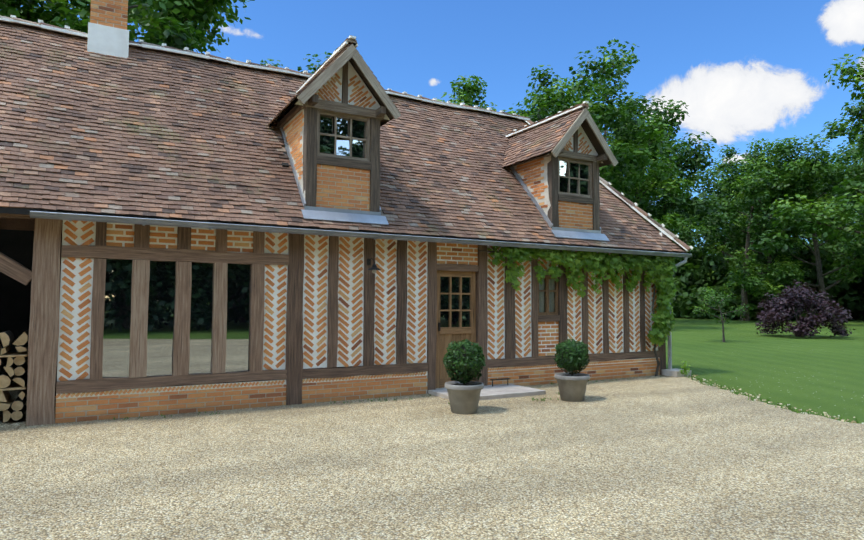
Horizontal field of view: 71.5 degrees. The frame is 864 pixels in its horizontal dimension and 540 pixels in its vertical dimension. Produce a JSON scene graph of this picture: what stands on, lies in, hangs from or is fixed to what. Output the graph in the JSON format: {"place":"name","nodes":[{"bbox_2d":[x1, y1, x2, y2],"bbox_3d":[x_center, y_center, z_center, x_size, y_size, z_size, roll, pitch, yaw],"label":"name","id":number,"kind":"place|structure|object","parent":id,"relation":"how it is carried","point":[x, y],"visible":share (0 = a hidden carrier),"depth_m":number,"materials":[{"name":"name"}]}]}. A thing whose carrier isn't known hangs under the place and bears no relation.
{"place":"outdoors","nodes":[
{"label":"outdoors","id":0,"kind":"place"},
{"bbox_2d":[0,213,665,425],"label":"timber framing","id":1,"kind":"object","parent":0,"point":[43,387],"visible":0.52,"depth_m":8.35,"materials":[{"name":"brown wood"}]},
{"bbox_2d":[0,15,692,253],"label":"house roof","id":2,"kind":"structure","parent":1,"relation":"on","point":[150,130],"depth_m":9.57,"materials":[{"name":"brown tile"}]},
{"bbox_2d":[87,0,128,57],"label":"chimney","id":3,"kind":"object","parent":2,"relation":"on","point":[108,32],"visible":0.79,"depth_m":9.98,"materials":[{"name":"brick"}]},
{"bbox_2d":[277,44,617,230],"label":"dormer frames","id":4,"kind":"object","parent":2,"relation":"on","point":[314,107],"visible":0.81,"depth_m":9.47,"materials":[{"name":"brown wood"}]},
{"bbox_2d":[435,270,557,387],"bbox_3d":[1.202,1.021,10.632,2.643,1.956,0.063,2,-3,-29],"label":"oak house joinery","id":5,"kind":"object","parent":1,"relation":"in","point":[445,336],"visible":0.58,"depth_m":10.20,"materials":[{"name":"brown wood"}]},
{"bbox_2d":[102,115,588,377],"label":"window panes","id":6,"kind":"structure","parent":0,"point":[117,318],"depth_m":8.22,"materials":[{"name":"clear glass"}]},
{"bbox_2d":[55,61,661,423],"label":"brick wall","id":7,"kind":"structure","parent":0,"point":[342,188],"depth_m":9.25,"materials":[{"name":"orange brick"}]},
{"bbox_2d":[0,119,691,410],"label":"house fittings","id":8,"kind":"object","parent":7,"relation":"attached to","point":[15,295],"visible":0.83,"depth_m":10.14,"materials":[{"name":"grey metal"}]},
{"bbox_2d":[0,375,863,539],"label":"courtyard gravel","id":9,"kind":"structure","parent":0,"point":[662,457],"depth_m":5.32,"materials":[{"name":"beige gravel"}]},
{"bbox_2d":[0,330,28,422],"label":"logs","id":10,"kind":"object","parent":9,"relation":"on","point":[13,409],"visible":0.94,"depth_m":7.34,"materials":[{"name":"brown wood"}]},
{"bbox_2d":[443,339,485,413],"bbox_3d":[0.443,1.443,8.210,0.594,1.001,0.610,0,-3,1],"label":"potted boxwood","id":11,"kind":"object","parent":9,"relation":"on","point":[464,361],"visible":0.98,"depth_m":8.04,"materials":[{"name":"plant"}]},
{"bbox_2d":[553,339,589,401],"bbox_3d":[2.160,1.533,9.268,0.546,0.950,0.550,0,-3,1],"label":"potted boxwood","id":12,"kind":"object","parent":9,"relation":"on","point":[571,356],"visible":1,"depth_m":9.10,"materials":[{"name":"plant"}]},
{"bbox_2d":[478,239,689,375],"bbox_3d":[3.022,0.796,11.254,4.989,2.651,0.599,2,-3,-29],"label":"climbing vine","id":13,"kind":"object","parent":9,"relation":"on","point":[660,269],"visible":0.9,"depth_m":11.62,"materials":[{"name":"green plant"}]},
{"bbox_2d":[20,0,863,246],"label":"sky","id":14,"kind":"structure","parent":0,"point":[744,70],"materials":[{"name":"blue"}]},
{"bbox_2d":[665,316,863,423],"bbox_3d":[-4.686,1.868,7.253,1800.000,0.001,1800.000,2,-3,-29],"label":"lawn","id":15,"kind":"structure","parent":0,"point":[823,371],"depth_m":15.39,"materials":[{"name":"green plant"}]},
{"bbox_2d":[0,0,158,39],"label":"oak tree","id":16,"kind":"object","parent":15,"relation":"on","point":[16,5],"depth_m":24.70,"materials":[{"name":"green plant"}]},
{"bbox_2d":[0,0,174,45],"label":"oak tree","id":17,"kind":"object","parent":15,"relation":"on","point":[10,10],"depth_m":18.19,"materials":[{"name":"green plant"}]},
{"bbox_2d":[0,0,254,53],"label":"oak tree","id":18,"kind":"object","parent":15,"relation":"on","point":[177,26],"visible":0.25,"depth_m":23.00,"materials":[{"name":"green plant"}]},
{"bbox_2d":[260,51,331,73],"bbox_3d":[-8.505,-4.679,36.070,12.781,16.459,10.829,1,-3,-8],"label":"oak tree","id":19,"kind":"object","parent":15,"relation":"on","point":[300,68],"visible":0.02,"depth_m":33.93,"materials":[{"name":"green plant"}]},
{"bbox_2d":[113,372,863,423],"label":"grass tufts","id":20,"kind":"object","parent":15,"relation":"on","point":[761,400],"visible":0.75,"depth_m":9.18,"materials":[{"name":"green plant"}]},
{"bbox_2d":[437,75,547,118],"bbox_3d":[5.256,-4.521,41.001,14.105,16.796,14.439,0,-3,1],"label":"oak tree","id":21,"kind":"object","parent":15,"relation":"on","point":[468,89],"visible":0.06,"depth_m":38.18,"materials":[{"name":"green plant"}]},
{"bbox_2d":[500,38,677,194],"bbox_3d":[7.687,-4.442,35.148,12.558,16.048,10.757,-1,-3,21],"label":"oak tree","id":22,"kind":"object","parent":15,"relation":"on","point":[601,115],"visible":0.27,"depth_m":33.72,"materials":[{"name":"green plant"}]},
{"bbox_2d":[537,72,693,242],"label":"oak tree","id":23,"kind":"object","parent":15,"relation":"on","point":[634,196],"visible":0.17,"depth_m":42.45,"materials":[{"name":"green plant"}]},
{"bbox_2d":[600,96,721,243],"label":"oak tree","id":24,"kind":"object","parent":15,"relation":"on","point":[693,160],"visible":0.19,"depth_m":44.90,"materials":[{"name":"green plant"}]},
{"bbox_2d":[661,183,703,244],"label":"oak tree","id":25,"kind":"object","parent":15,"relation":"on","point":[685,191],"visible":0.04,"depth_m":84.36,"materials":[{"name":"green plant"}]},
{"bbox_2d":[672,257,696,316],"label":"understorey bush","id":26,"kind":"object","parent":15,"relation":"on","point":[675,274],"visible":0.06,"depth_m":61.19,"materials":[{"name":"green plant"}]},
{"bbox_2d":[624,140,746,258],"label":"oak tree","id":27,"kind":"object","parent":15,"relation":"on","point":[694,178],"visible":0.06,"depth_m":63.04,"materials":[{"name":"green plant"}]},
{"bbox_2d":[671,243,730,318],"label":"understorey bush","id":28,"kind":"object","parent":15,"relation":"on","point":[691,278],"visible":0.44,"depth_m":58.45,"materials":[{"name":"green plant"}]},
{"bbox_2d":[689,281,756,341],"bbox_3d":[10.980,1.706,23.352,2.329,2.594,2.263,1,-3,-15],"label":"young apple tree","id":29,"kind":"object","parent":15,"relation":"on","point":[712,297],"visible":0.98,"depth_m":23.18,"materials":[{"name":"green plant"}]},
{"bbox_2d":[674,160,775,268],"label":"oak tree","id":30,"kind":"object","parent":15,"relation":"on","point":[715,185],"visible":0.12,"depth_m":65.52,"materials":[{"name":"green plant"}]},
{"bbox_2d":[692,254,760,317],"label":"understorey bush","id":31,"kind":"object","parent":15,"relation":"on","point":[730,261],"depth_m":61.76,"materials":[{"name":"green plant"}]},
{"bbox_2d":[666,142,811,320],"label":"oak tree","id":32,"kind":"object","parent":15,"relation":"on","point":[752,186],"visible":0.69,"depth_m":50.35,"materials":[{"name":"green plant"}]},
{"bbox_2d":[682,275,817,319],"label":"understorey bush","id":33,"kind":"object","parent":15,"relation":"on","point":[737,301],"visible":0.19,"depth_m":53.20,"materials":[{"name":"green plant"}]},
{"bbox_2d":[677,138,838,314],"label":"oak tree","id":34,"kind":"object","parent":15,"relation":"on","point":[789,266],"visible":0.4,"depth_m":53.49,"materials":[{"name":"green plant"}]},
{"bbox_2d":[716,238,843,319],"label":"understorey bush","id":35,"kind":"object","parent":15,"relation":"on","point":[831,291],"visible":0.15,"depth_m":54.22,"materials":[{"name":"green plant"}]},
{"bbox_2d":[726,133,863,315],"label":"oak tree","id":36,"kind":"object","parent":15,"relation":"on","point":[815,168],"visible":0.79,"depth_m":49.11,"materials":[{"name":"green plant"}]},
{"bbox_2d":[728,154,863,246],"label":"oak tree","id":37,"kind":"object","parent":15,"relation":"on","point":[817,196],"visible":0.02,"depth_m":64.65,"materials":[{"name":"green plant"}]},
{"bbox_2d":[755,280,854,336],"bbox_3d":[16.691,1.779,26.933,3.982,2.737,3.804,-1,-3,22],"label":"purple maple tree","id":38,"kind":"object","parent":15,"relation":"on","point":[799,297],"visible":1,"depth_m":26.29,"materials":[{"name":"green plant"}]},
{"bbox_2d":[749,54,863,256],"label":"oak tree","id":39,"kind":"object","parent":15,"relation":"on","point":[798,213],"visible":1,"depth_m":40.42,"materials":[{"name":"green plant"}]},
{"bbox_2d":[763,133,863,265],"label":"oak tree","id":40,"kind":"object","parent":15,"relation":"on","point":[829,247],"visible":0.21,"depth_m":58.73,"materials":[{"name":"green plant"}]},
{"bbox_2d":[799,144,863,271],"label":"oak tree","id":41,"kind":"object","parent":15,"relation":"on","point":[860,180],"visible":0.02,"depth_m":65.19,"materials":[{"name":"green plant"}]},
{"bbox_2d":[806,248,863,319],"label":"understorey bush","id":42,"kind":"object","parent":15,"relation":"on","point":[861,287],"visible":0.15,"depth_m":56.93,"materials":[{"name":"green plant"}]},
{"bbox_2d":[810,269,863,319],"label":"understorey bush","id":43,"kind":"object","parent":15,"relation":"on","point":[861,302],"visible":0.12,"depth_m":54.78,"materials":[{"name":"green plant"}]},
{"bbox_2d":[818,282,861,318],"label":"understorey bush","id":44,"kind":"object","parent":15,"relation":"on","point":[840,297],"visible":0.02,"depth_m":55.39,"materials":[{"name":"green plant"}]},
{"bbox_2d":[825,48,863,223],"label":"oak tree","id":45,"kind":"object","parent":15,"relation":"on","point":[858,204],"visible":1,"depth_m":38.43,"materials":[{"name":"green plant"}]},
{"bbox_2d":[831,251,863,319],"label":"understorey bush","id":46,"kind":"object","parent":15,"relation":"on","point":[848,302],"visible":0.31,"depth_m":54.09,"materials":[{"name":"green plant"}]}
]}

